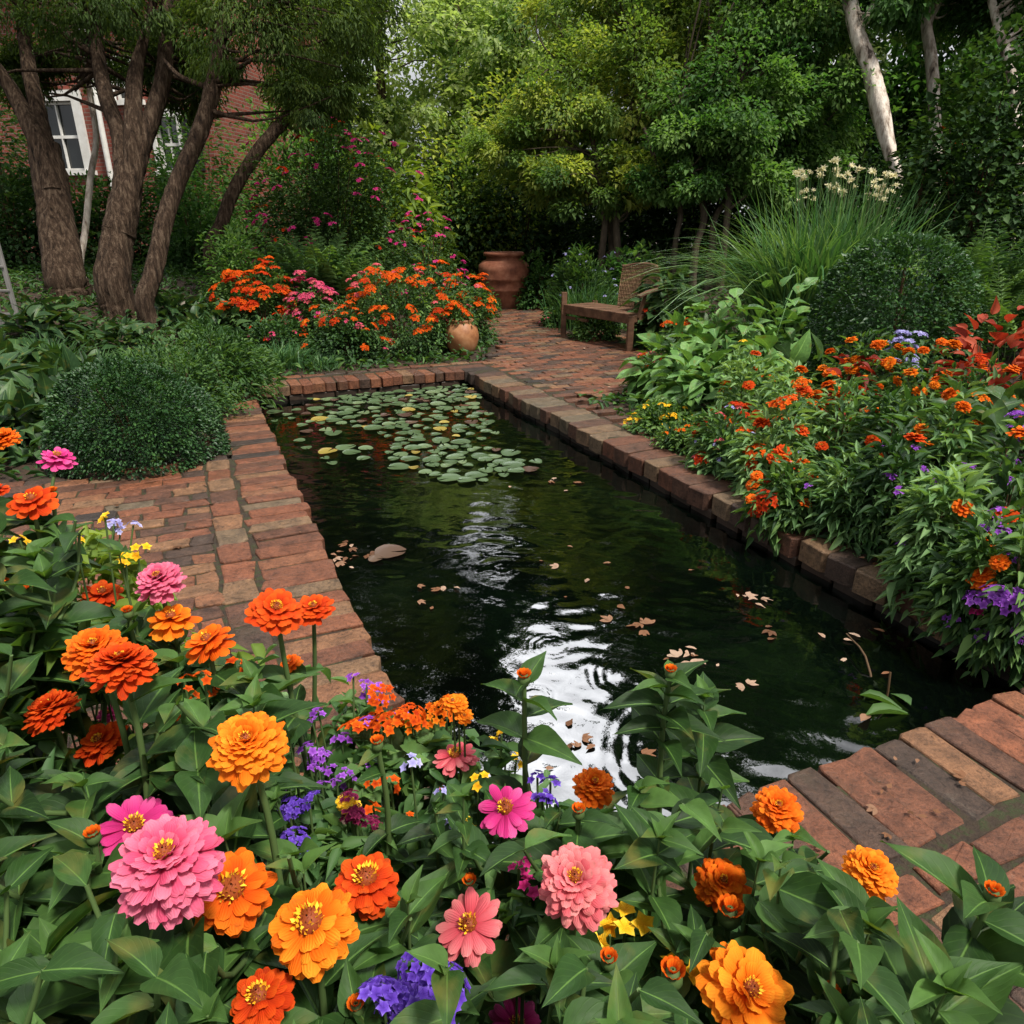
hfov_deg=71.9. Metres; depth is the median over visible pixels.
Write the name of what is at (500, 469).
lily pad
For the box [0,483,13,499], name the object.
zinnia
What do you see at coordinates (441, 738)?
nasturtium
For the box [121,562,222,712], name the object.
zinnia
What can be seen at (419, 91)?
background tree
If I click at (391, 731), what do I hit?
nasturtium
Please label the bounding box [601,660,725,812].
zinnia
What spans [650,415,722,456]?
bedding plant
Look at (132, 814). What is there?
zinnia
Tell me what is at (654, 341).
hosta
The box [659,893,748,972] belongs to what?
zinnia
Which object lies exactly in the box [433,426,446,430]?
lily pad
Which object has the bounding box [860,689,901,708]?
floating leaf
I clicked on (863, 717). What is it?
floating leaf
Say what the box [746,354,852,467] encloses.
bedding plant
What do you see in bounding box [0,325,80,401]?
hosta
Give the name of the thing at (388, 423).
lily pad
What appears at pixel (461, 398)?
lily pad
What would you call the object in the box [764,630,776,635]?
fallen leaf
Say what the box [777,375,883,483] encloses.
bedding plant
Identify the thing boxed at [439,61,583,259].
shrub
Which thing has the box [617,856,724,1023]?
zinnia
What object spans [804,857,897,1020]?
zinnia
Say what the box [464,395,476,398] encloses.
lily pad
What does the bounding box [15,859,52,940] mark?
zinnia
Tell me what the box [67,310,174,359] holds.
hosta
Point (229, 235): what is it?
shrub
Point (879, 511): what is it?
bedding plant
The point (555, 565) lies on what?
fallen leaf
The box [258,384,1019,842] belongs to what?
water
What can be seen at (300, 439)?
lily pad
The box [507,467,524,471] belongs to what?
lily pad
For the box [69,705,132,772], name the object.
zinnia
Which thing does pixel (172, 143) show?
window
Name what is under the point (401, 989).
purple flowers
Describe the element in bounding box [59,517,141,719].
verbena
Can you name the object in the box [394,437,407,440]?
lily pad
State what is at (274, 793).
zinnia
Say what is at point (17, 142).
shrub
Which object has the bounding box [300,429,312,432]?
lily pad
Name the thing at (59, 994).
zinnia
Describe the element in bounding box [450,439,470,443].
lily pad
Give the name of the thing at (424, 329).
flowering shrub
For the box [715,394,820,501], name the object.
bedding plant
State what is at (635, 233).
hedge
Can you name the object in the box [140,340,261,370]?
fern
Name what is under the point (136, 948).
zinnia
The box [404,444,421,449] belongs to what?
lily pad
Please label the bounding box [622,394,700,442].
bedding plant
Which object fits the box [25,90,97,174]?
window
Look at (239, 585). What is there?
patio
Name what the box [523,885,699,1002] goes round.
coreopsis
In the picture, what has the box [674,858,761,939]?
zinnia
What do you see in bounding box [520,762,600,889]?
zinnia
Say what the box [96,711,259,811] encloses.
zinnia
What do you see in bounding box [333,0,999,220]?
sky
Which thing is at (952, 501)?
bedding plant
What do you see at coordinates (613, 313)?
garden bench
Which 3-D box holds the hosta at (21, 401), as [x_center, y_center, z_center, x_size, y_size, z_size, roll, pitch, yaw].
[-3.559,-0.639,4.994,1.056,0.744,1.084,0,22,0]
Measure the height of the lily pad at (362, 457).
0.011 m
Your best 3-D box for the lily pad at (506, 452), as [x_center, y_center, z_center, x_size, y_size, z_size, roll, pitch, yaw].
[-0.012,-0.455,5.400,0.153,0.011,0.158,14,28,29]
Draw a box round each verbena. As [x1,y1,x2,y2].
[22,594,188,758]
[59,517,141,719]
[253,790,366,1012]
[282,672,430,835]
[289,679,463,835]
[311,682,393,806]
[313,788,428,890]
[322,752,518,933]
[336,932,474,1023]
[460,854,546,1023]
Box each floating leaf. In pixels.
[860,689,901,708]
[860,713,870,720]
[866,702,907,714]
[891,693,911,704]
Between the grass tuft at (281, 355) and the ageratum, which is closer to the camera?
the ageratum
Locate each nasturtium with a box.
[297,683,462,825]
[361,693,482,816]
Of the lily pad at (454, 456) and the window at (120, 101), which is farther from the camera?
the window at (120, 101)
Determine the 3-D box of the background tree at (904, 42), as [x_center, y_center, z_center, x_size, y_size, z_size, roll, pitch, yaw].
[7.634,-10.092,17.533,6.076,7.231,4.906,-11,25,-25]
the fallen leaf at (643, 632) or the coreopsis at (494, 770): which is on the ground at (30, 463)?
the coreopsis at (494, 770)
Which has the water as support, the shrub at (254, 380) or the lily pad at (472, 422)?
the lily pad at (472, 422)
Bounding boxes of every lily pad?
[267,410,282,413]
[293,438,304,441]
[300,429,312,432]
[307,406,323,410]
[311,416,328,420]
[318,448,336,453]
[319,427,331,430]
[321,397,332,400]
[324,430,341,435]
[326,417,342,421]
[326,461,336,464]
[335,444,355,449]
[336,411,352,414]
[338,394,351,397]
[338,406,353,409]
[342,415,355,418]
[342,449,360,454]
[344,408,357,411]
[357,456,370,459]
[358,445,372,449]
[364,425,382,429]
[367,399,380,402]
[368,406,380,409]
[368,555,382,561]
[374,544,406,557]
[381,425,394,428]
[382,422,395,424]
[383,398,397,401]
[387,463,409,469]
[388,456,399,460]
[389,443,401,445]
[390,401,405,405]
[390,446,402,449]
[392,389,405,392]
[393,423,408,427]
[393,452,407,456]
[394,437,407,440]
[395,431,407,434]
[397,412,412,416]
[400,456,419,460]
[402,407,415,410]
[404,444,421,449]
[408,430,420,434]
[408,436,425,440]
[418,443,432,447]
[418,469,431,473]
[421,418,432,420]
[422,387,435,389]
[422,456,440,461]
[425,390,439,393]
[425,462,439,466]
[428,449,439,452]
[429,471,441,475]
[430,401,445,404]
[432,437,449,442]
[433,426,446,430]
[434,416,448,419]
[435,388,447,391]
[436,406,452,409]
[437,446,448,449]
[437,473,461,480]
[440,463,451,466]
[443,460,457,463]
[446,453,464,458]
[447,445,458,448]
[447,468,460,472]
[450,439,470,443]
[451,393,462,395]
[452,424,468,428]
[452,428,465,432]
[453,397,467,400]
[454,406,467,409]
[457,476,475,481]
[461,444,471,447]
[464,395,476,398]
[464,420,477,423]
[465,402,479,404]
[465,471,487,477]
[466,414,478,417]
[467,448,475,451]
[468,405,478,408]
[471,453,487,458]
[477,456,492,460]
[478,467,492,472]
[478,478,487,481]
[480,429,491,431]
[482,420,494,422]
[487,463,498,466]
[488,454,501,458]
[493,459,506,463]
[494,467,507,471]
[499,473,508,476]
[501,449,520,455]
[502,460,524,467]
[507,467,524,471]
[515,458,525,461]
[523,466,538,471]
[529,458,541,463]
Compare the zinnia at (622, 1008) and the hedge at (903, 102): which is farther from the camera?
the hedge at (903, 102)
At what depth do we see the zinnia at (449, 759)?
1.13 m
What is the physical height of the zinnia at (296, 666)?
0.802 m
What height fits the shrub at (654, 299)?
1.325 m
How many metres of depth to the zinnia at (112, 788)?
0.86 m
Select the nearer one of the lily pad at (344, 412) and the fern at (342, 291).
the lily pad at (344, 412)
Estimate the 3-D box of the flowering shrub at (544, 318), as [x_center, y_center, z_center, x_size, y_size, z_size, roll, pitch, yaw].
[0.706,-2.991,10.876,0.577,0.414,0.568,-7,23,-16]
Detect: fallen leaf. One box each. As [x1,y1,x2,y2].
[335,561,345,566]
[550,563,558,568]
[565,719,572,725]
[571,740,581,746]
[582,733,592,742]
[586,744,594,748]
[599,615,612,621]
[633,622,643,627]
[639,630,649,635]
[640,618,654,623]
[641,748,655,755]
[667,650,682,656]
[690,659,705,663]
[736,683,744,690]
[745,592,757,599]
[746,679,757,685]
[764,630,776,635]
[866,804,877,814]
[882,832,891,839]
[953,770,965,777]
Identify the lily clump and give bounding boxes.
[13,328,111,360]
[53,345,119,366]
[88,340,169,372]
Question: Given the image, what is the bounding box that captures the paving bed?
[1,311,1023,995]
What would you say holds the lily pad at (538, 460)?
on the water
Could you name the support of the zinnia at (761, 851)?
on the ground at (30, 463)
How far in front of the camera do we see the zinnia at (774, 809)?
0.97 m
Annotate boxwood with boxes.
[39,355,231,480]
[799,230,990,388]
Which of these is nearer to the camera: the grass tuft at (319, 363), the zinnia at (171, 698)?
the zinnia at (171, 698)
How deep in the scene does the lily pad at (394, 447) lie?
5.52 m
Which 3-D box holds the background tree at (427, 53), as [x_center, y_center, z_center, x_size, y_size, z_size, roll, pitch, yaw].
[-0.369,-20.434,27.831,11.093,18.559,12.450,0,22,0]
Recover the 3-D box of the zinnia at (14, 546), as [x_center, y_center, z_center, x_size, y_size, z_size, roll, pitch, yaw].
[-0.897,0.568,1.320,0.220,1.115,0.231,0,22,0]
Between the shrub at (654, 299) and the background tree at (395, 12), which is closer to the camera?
the shrub at (654, 299)
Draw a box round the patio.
[1,437,307,883]
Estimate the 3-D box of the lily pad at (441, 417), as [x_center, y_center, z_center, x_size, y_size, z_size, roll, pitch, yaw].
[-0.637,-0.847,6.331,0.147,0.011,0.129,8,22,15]
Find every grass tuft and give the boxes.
[255,338,324,371]
[295,349,358,372]
[532,277,620,333]
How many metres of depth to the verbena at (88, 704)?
1.27 m
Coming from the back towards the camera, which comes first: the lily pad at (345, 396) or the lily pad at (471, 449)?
the lily pad at (345, 396)
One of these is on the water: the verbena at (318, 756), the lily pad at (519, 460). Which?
the lily pad at (519, 460)
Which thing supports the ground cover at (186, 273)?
on the ground at (30, 463)
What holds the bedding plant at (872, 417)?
on the ground at (30, 463)
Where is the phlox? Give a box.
[964,410,1023,520]
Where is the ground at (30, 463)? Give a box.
[0,225,1023,482]
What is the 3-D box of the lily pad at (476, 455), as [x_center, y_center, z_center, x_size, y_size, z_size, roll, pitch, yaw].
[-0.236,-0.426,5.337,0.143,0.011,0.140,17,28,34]
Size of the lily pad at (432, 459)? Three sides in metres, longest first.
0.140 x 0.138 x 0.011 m
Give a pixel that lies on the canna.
(1000, 338)
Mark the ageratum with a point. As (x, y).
(900, 332)
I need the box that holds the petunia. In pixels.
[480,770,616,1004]
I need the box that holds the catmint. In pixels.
[541,241,620,327]
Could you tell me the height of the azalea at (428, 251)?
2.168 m
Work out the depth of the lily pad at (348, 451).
5.42 m
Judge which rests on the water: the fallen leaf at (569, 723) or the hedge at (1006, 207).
the fallen leaf at (569, 723)
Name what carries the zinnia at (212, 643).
on the ground at (30, 463)
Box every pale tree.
[840,0,942,226]
[861,0,1000,218]
[947,0,1023,238]
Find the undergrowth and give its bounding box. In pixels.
[34,748,740,1023]
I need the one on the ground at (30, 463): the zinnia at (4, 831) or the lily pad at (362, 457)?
the zinnia at (4, 831)
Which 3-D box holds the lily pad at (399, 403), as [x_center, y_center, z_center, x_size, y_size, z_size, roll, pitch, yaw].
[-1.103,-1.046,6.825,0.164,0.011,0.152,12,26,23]
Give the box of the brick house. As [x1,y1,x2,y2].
[0,0,329,256]
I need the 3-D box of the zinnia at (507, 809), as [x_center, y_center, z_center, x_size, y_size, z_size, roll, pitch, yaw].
[0.012,0.779,1.078,0.260,0.909,0.231,-13,26,-28]
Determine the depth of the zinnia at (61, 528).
1.26 m
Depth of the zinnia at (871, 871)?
0.87 m
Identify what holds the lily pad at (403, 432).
on the water
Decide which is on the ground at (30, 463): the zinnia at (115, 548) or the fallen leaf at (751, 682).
the zinnia at (115, 548)
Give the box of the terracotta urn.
[478,251,528,308]
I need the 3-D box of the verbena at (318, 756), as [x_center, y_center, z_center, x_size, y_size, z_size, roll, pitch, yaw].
[-0.332,0.706,1.303,0.368,0.852,0.422,16,27,34]
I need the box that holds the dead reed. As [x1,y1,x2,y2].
[846,633,891,695]
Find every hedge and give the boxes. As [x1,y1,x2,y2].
[312,114,383,233]
[337,113,472,244]
[415,107,607,295]
[428,101,585,241]
[508,96,716,247]
[560,125,825,273]
[622,60,797,250]
[730,38,1018,251]
[753,102,942,252]
[834,12,1023,285]
[886,25,1023,243]
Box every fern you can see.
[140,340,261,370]
[225,223,406,313]
[306,246,427,317]
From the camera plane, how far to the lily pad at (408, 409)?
6.65 m
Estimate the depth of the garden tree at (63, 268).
9.51 m
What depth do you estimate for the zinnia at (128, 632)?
1.09 m
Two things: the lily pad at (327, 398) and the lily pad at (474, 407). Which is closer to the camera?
the lily pad at (474, 407)
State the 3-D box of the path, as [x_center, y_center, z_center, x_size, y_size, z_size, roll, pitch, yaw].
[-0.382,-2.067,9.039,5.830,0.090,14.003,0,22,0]
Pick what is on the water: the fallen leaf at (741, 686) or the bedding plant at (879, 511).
the fallen leaf at (741, 686)
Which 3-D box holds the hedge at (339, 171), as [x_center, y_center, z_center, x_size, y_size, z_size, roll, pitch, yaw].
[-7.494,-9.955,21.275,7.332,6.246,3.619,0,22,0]
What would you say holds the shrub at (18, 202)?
on the ground at (30, 463)
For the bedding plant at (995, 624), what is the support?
on the ground at (30, 463)
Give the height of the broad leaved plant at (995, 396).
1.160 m
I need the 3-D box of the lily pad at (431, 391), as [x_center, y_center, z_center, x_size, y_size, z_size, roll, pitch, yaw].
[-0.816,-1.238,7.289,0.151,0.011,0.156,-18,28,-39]
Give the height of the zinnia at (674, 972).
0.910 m
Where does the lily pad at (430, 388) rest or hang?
on the water
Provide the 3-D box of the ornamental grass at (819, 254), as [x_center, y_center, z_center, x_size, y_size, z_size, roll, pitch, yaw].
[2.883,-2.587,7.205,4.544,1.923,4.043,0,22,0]
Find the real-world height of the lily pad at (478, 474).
0.011 m
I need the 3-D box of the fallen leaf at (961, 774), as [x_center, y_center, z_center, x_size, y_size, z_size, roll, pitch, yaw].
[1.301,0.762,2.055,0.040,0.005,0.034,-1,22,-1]
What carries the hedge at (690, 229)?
on the ground at (30, 463)
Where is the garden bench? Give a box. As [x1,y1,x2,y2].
[560,262,669,350]
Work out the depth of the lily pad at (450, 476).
4.90 m
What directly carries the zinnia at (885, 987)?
on the ground at (30, 463)
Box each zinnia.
[0,427,22,449]
[0,456,57,549]
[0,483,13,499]
[0,486,92,843]
[0,512,15,596]
[0,513,77,748]
[0,528,142,737]
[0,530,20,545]
[0,544,26,686]
[0,575,108,755]
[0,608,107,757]
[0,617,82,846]
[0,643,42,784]
[0,649,54,742]
[0,697,196,907]
[0,712,37,844]
[0,725,50,835]
[0,753,123,842]
[0,753,170,908]
[0,770,43,851]
[0,793,59,877]
[0,802,38,929]
[0,817,133,940]
[0,847,53,955]
[0,849,121,1023]
[0,889,118,998]
[0,917,235,1022]
[0,942,124,1023]
[1,486,113,762]
[3,985,83,1023]
[13,933,218,1023]
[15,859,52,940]
[21,689,92,846]
[23,447,77,558]
[31,912,162,1023]
[37,721,128,797]
[41,852,202,1023]
[50,605,200,690]
[61,625,173,811]
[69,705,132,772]
[77,580,125,797]
[79,641,212,821]
[96,539,168,648]
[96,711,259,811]
[100,795,172,900]
[108,814,234,1023]
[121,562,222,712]
[142,604,237,731]
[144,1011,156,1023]
[150,689,180,794]
[150,742,302,849]
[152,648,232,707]
[155,953,228,1023]
[158,674,327,870]
[174,728,339,979]
[184,623,259,803]
[191,847,314,1012]
[204,793,314,870]
[206,658,320,831]
[206,711,296,964]
[210,924,274,1002]
[221,967,319,1023]
[244,588,329,809]
[247,837,405,945]
[253,780,337,862]
[264,842,388,997]
[267,724,330,1012]
[268,883,388,1016]
[279,654,311,821]
[292,594,337,795]
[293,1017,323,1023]
[309,957,391,1023]
[332,851,413,971]
[352,1003,369,1023]
[355,734,422,870]
[387,860,472,1011]
[390,943,478,1023]
[395,801,454,926]
[401,887,536,1023]
[413,784,548,1020]
[420,742,504,1007]
[424,859,494,1000]
[426,779,500,1023]
[455,977,496,1023]
[469,651,581,798]
[477,802,643,934]
[478,925,702,1023]
[488,997,540,1023]
[505,914,589,1008]
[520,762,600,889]
[534,842,618,994]
[541,963,666,1023]
[542,953,595,1007]
[563,996,624,1023]
[566,933,673,1019]
[572,767,626,817]
[598,803,761,943]
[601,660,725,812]
[607,776,723,941]
[612,801,703,960]
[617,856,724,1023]
[638,979,698,1023]
[655,955,690,997]
[659,777,772,924]
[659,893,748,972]
[663,672,763,883]
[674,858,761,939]
[693,785,829,895]
[695,940,836,1023]
[704,896,931,1023]
[706,832,822,1016]
[740,829,823,924]
[743,845,853,1002]
[759,850,890,969]
[767,906,892,1023]
[778,867,914,1023]
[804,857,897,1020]
[841,845,898,908]
[866,840,1023,1023]
[868,895,1023,1023]
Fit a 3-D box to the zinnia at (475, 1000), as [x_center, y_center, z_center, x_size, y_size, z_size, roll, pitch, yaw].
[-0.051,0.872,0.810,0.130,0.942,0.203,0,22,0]
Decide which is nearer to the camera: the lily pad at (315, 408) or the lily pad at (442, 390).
the lily pad at (315, 408)
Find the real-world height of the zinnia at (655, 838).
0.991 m
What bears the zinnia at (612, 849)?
on the ground at (30, 463)
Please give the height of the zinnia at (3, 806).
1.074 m
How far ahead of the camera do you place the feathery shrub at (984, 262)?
5.74 m
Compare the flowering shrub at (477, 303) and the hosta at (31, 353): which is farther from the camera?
the flowering shrub at (477, 303)
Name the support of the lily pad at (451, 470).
on the water
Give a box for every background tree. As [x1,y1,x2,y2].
[264,1,388,158]
[304,0,501,241]
[334,0,423,151]
[385,0,545,170]
[398,0,571,164]
[416,0,625,241]
[509,0,643,150]
[598,0,741,247]
[717,0,975,188]
[832,2,1021,157]
[895,2,1022,204]
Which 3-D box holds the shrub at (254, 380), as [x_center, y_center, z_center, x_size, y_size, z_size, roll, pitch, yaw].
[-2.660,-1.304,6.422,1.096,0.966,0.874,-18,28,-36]
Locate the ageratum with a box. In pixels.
[878,329,929,393]
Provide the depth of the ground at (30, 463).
8.51 m
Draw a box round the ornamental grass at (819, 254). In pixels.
[604,161,975,352]
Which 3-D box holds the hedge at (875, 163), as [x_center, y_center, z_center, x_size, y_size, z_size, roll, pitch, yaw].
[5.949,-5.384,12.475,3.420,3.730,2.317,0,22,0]
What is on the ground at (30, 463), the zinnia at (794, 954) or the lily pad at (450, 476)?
the zinnia at (794, 954)
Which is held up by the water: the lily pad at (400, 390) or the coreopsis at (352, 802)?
the lily pad at (400, 390)
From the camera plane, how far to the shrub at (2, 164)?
12.51 m
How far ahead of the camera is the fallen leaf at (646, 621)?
3.13 m
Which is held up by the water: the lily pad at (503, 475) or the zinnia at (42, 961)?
the lily pad at (503, 475)
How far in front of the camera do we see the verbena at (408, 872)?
0.98 m
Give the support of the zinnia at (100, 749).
on the ground at (30, 463)
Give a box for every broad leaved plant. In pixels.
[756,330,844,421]
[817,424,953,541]
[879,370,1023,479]
[919,380,1023,521]
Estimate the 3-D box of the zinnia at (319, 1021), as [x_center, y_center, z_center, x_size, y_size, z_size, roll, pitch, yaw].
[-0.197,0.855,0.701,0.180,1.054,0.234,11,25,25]
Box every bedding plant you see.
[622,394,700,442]
[623,345,676,389]
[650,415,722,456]
[653,309,704,361]
[678,400,757,480]
[707,339,794,437]
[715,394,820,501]
[731,443,835,556]
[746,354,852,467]
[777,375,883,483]
[782,440,917,556]
[793,328,918,434]
[814,416,947,564]
[835,382,945,493]
[864,337,966,431]
[871,453,999,634]
[882,380,1003,493]
[900,506,1023,686]
[921,349,1023,461]
[930,415,1023,554]
[949,522,1023,692]
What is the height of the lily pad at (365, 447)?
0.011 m
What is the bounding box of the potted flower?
[439,300,479,325]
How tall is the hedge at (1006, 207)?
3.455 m
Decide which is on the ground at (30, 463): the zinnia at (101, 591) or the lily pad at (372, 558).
the zinnia at (101, 591)
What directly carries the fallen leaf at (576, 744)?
on the water
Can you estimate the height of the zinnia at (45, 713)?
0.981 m
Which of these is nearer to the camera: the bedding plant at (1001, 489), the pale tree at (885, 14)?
the bedding plant at (1001, 489)
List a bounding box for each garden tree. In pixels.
[0,0,104,300]
[0,0,240,319]
[134,0,416,333]
[203,0,398,282]
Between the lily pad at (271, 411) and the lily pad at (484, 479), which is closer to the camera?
the lily pad at (484, 479)
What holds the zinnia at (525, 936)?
on the ground at (30, 463)
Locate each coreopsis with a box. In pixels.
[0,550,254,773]
[8,511,265,762]
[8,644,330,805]
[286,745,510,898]
[322,794,401,856]
[396,730,576,939]
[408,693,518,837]
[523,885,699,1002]
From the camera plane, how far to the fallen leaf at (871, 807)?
1.94 m
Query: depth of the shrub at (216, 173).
13.78 m
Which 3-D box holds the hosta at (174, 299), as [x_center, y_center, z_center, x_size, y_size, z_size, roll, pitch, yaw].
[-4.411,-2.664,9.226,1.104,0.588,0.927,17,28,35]
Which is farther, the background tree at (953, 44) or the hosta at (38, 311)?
the background tree at (953, 44)
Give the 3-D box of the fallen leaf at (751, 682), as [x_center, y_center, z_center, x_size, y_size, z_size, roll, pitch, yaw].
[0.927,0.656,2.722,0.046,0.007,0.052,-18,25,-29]
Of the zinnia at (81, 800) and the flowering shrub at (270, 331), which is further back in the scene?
the flowering shrub at (270, 331)
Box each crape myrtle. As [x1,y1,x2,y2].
[458,0,785,278]
[621,0,897,295]
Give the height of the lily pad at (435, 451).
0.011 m
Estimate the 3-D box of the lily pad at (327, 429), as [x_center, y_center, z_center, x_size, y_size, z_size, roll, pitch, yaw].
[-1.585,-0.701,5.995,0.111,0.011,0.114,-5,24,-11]
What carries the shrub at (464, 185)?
on the ground at (30, 463)
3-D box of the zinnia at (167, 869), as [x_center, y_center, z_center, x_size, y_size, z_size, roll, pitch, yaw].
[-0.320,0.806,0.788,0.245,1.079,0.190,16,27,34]
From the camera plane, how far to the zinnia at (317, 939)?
0.68 m
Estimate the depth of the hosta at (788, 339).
6.04 m
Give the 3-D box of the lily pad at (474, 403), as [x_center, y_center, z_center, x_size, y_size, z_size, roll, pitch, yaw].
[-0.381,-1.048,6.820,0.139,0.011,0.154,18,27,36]
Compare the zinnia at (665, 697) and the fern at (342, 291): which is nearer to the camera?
the zinnia at (665, 697)
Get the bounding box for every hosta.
[0,292,98,348]
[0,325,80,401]
[0,343,122,426]
[0,348,66,450]
[0,369,102,465]
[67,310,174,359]
[135,288,212,327]
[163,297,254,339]
[615,309,735,410]
[630,334,749,425]
[652,287,780,402]
[701,324,830,415]
[718,272,841,379]
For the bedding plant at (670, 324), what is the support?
on the ground at (30, 463)
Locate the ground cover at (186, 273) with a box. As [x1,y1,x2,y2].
[0,253,1023,521]
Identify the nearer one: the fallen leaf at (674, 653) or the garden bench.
the fallen leaf at (674, 653)
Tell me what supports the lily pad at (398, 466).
on the water
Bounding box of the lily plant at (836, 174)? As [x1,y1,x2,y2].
[792,156,898,249]
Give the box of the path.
[223,300,891,546]
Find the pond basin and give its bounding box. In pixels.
[219,364,1023,1008]
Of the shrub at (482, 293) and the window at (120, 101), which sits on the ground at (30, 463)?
the shrub at (482, 293)
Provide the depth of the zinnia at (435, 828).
0.92 m
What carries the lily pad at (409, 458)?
on the water
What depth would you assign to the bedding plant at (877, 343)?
4.59 m
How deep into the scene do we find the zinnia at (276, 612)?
1.03 m
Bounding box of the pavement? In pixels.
[885,814,1023,1011]
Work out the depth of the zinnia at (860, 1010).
0.65 m
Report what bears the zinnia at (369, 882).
on the ground at (30, 463)
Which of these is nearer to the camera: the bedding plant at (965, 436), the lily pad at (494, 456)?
the bedding plant at (965, 436)
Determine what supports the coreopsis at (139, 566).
on the ground at (30, 463)
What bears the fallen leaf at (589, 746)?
on the water
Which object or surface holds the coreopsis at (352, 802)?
on the ground at (30, 463)
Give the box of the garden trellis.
[0,245,22,334]
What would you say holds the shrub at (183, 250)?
on the ground at (30, 463)
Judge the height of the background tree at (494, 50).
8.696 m
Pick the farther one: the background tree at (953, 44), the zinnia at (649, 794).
the background tree at (953, 44)
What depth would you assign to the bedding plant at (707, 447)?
4.52 m
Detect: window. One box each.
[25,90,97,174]
[111,56,145,105]
[144,106,182,174]
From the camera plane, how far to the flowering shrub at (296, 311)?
8.76 m
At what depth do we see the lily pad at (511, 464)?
5.12 m
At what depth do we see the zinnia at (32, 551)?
1.14 m
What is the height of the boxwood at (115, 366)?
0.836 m
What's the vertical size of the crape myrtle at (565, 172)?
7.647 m
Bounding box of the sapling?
[47,0,111,277]
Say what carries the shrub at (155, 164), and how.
on the ground at (30, 463)
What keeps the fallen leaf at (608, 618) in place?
on the water
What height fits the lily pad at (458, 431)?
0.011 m
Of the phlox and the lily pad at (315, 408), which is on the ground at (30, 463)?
the phlox
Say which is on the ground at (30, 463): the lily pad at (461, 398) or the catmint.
the catmint
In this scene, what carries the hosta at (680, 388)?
on the ground at (30, 463)
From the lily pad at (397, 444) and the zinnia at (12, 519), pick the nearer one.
the zinnia at (12, 519)
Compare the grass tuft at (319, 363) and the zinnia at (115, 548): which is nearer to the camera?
the zinnia at (115, 548)
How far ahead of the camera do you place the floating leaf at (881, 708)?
2.54 m
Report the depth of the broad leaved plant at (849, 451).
3.67 m
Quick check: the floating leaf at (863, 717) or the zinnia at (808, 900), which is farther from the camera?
the floating leaf at (863, 717)
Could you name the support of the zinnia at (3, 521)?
on the ground at (30, 463)
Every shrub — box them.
[0,90,35,248]
[0,90,40,268]
[0,167,97,270]
[2,162,37,264]
[69,169,148,264]
[74,171,205,265]
[103,322,255,437]
[135,177,255,275]
[140,138,229,261]
[155,92,262,261]
[171,314,287,409]
[192,218,293,316]
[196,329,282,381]
[204,255,295,333]
[210,86,387,262]
[244,312,311,357]
[283,270,340,339]
[291,295,396,364]
[301,259,481,360]
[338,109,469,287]
[407,109,522,290]
[429,271,500,344]
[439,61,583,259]
[464,286,501,317]
[513,247,570,309]
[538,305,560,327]
[567,315,622,341]
[591,238,677,310]
[619,255,710,351]
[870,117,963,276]
[878,217,1023,339]
[931,262,1023,361]
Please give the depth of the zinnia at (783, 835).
0.86 m
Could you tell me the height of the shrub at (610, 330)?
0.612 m
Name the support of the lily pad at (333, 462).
on the water
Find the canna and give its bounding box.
[912,295,1023,417]
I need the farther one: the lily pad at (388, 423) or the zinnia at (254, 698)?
the lily pad at (388, 423)
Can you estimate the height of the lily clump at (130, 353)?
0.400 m
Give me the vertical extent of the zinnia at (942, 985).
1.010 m
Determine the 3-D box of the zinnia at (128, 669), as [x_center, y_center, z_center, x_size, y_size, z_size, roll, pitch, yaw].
[-0.444,0.681,1.020,0.182,1.133,0.217,-16,27,-33]
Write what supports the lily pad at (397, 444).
on the water
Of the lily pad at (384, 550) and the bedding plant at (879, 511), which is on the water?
the lily pad at (384, 550)
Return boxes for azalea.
[236,117,422,303]
[386,211,473,316]
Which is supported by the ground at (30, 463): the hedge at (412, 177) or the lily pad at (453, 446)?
the hedge at (412, 177)
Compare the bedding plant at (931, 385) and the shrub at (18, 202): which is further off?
the shrub at (18, 202)
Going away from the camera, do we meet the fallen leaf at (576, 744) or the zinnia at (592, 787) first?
the zinnia at (592, 787)
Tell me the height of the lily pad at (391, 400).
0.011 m
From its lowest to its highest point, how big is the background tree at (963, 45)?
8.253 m
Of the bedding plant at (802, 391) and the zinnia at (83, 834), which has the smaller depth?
the zinnia at (83, 834)
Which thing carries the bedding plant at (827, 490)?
on the ground at (30, 463)
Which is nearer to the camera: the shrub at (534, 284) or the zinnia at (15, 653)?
the zinnia at (15, 653)
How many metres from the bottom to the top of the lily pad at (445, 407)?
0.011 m
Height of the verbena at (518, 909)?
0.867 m
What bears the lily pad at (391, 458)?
on the water
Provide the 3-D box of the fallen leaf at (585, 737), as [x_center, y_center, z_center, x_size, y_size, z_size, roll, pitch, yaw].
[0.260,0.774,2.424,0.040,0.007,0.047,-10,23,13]
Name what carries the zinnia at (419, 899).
on the ground at (30, 463)
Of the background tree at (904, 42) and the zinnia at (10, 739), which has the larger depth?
the background tree at (904, 42)

